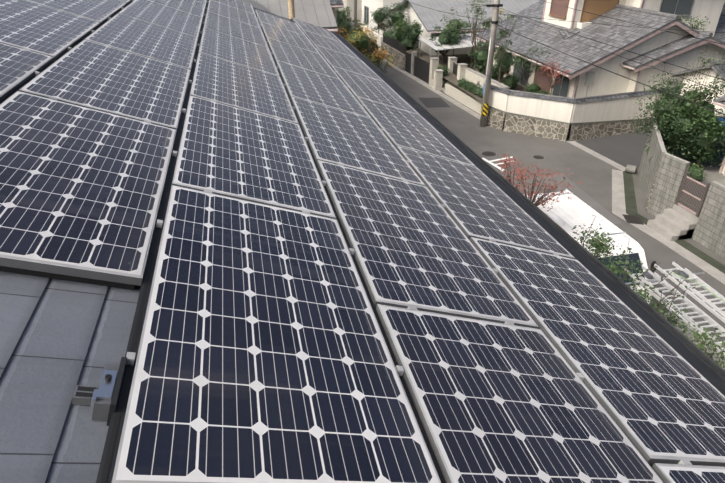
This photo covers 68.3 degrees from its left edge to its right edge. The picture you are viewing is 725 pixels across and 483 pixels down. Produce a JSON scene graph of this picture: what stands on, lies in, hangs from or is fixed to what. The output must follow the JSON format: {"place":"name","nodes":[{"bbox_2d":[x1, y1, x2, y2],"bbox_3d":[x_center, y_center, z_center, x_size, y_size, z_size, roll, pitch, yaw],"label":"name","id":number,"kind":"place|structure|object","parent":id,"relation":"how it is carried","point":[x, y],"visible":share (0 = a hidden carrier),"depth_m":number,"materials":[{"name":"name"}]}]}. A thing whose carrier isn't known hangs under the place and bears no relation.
{"place":"outdoors","nodes":[
{"label":"outdoors","id":0,"kind":"place"},
{"bbox_2d":[330,31,724,395],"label":"eave gutter","id":1,"kind":"object","parent":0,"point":[704,365],"visible":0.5,"depth_m":3.74,"materials":[{"name":"black metal"}]},
{"bbox_2d":[359,23,724,345],"bbox_3d":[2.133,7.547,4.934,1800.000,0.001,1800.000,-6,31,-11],"label":"ground","id":2,"kind":"structure","parent":0,"point":[592,173],"depth_m":23.83,"materials":[{"name":"grey asphalt"}]},
{"bbox_2d":[0,7,289,482],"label":"roof slate","id":3,"kind":"object","parent":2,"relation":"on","point":[60,340],"visible":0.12,"depth_m":1.49,"materials":[{"name":"grey tile"}]},
{"bbox_2d":[0,0,692,482],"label":"panel mounting rails","id":4,"kind":"object","parent":3,"relation":"on","point":[106,400],"visible":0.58,"depth_m":1.68,"materials":[{"name":"grey metal"}]},
{"bbox_2d":[0,0,724,482],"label":"solar panels","id":5,"kind":"object","parent":3,"relation":"on","point":[264,356],"visible":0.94,"depth_m":2.34,"materials":[{"name":"blue glass"}]},
{"bbox_2d":[336,13,509,114],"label":"boundary wall","id":6,"kind":"structure","parent":2,"relation":"on","point":[430,74],"depth_m":35.74,"materials":[{"name":"white concrete"}]},
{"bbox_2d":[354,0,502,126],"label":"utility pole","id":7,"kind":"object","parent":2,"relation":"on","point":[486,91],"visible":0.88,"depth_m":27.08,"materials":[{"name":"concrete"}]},
{"bbox_2d":[336,0,724,114],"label":"cables","id":8,"kind":"object","parent":7,"relation":"attached to","point":[596,47],"visible":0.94,"depth_m":18.12,"materials":[{"name":"black plastic"}]},
{"bbox_2d":[240,0,724,55],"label":"houses","id":9,"kind":"structure","parent":2,"relation":"on","point":[321,13],"depth_m":41.14,"materials":[{"name":"white paint"}]},
{"bbox_2d":[336,0,724,369],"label":"foliage","id":10,"kind":"object","parent":2,"relation":"on","point":[694,132],"visible":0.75,"depth_m":20.82,"materials":[{"name":"green plant"}]},
{"bbox_2d":[406,47,680,140],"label":"perimeter wall","id":11,"kind":"structure","parent":2,"relation":"on","point":[518,109],"depth_m":26.92,"materials":[{"name":"stone"}]},
{"bbox_2d":[383,59,724,283],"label":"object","id":12,"kind":"object","parent":2,"relation":"on","point":[623,153],"visible":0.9,"depth_m":22.30,"materials":[{"name":"concrete"}]},
{"bbox_2d":[523,189,656,303],"bbox_3d":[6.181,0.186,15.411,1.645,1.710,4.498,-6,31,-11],"label":"van","id":13,"kind":"object","parent":2,"relation":"on","point":[635,246],"visible":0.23,"depth_m":14.89,"materials":[{"name":"white metal"}]},
{"bbox_2d":[476,0,724,97],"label":"house","id":14,"kind":"structure","parent":2,"relation":"on","point":[582,79],"depth_m":28.14,"materials":[{"name":"grey tile"}]},
{"bbox_2d":[625,272,724,368],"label":"ladder truck","id":15,"kind":"object","parent":2,"relation":"on","point":[693,338],"visible":0.08,"depth_m":12.36,"materials":[{"name":"metal"}]},
{"bbox_2d":[626,262,724,356],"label":"ladders","id":16,"kind":"object","parent":15,"relation":"on","point":[682,273],"visible":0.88,"depth_m":11.32,"materials":[{"name":"silver metal"}]},
{"bbox_2d":[638,60,724,258],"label":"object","id":17,"kind":"object","parent":2,"relation":"on","point":[679,203],"visible":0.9,"depth_m":18.61,"materials":[{"name":"concrete"}]},
{"bbox_2d":[709,118,724,161],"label":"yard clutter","id":18,"kind":"object","parent":17,"relation":"on","point":[721,159],"visible":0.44,"depth_m":21.76,"materials":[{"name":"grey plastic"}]}
]}

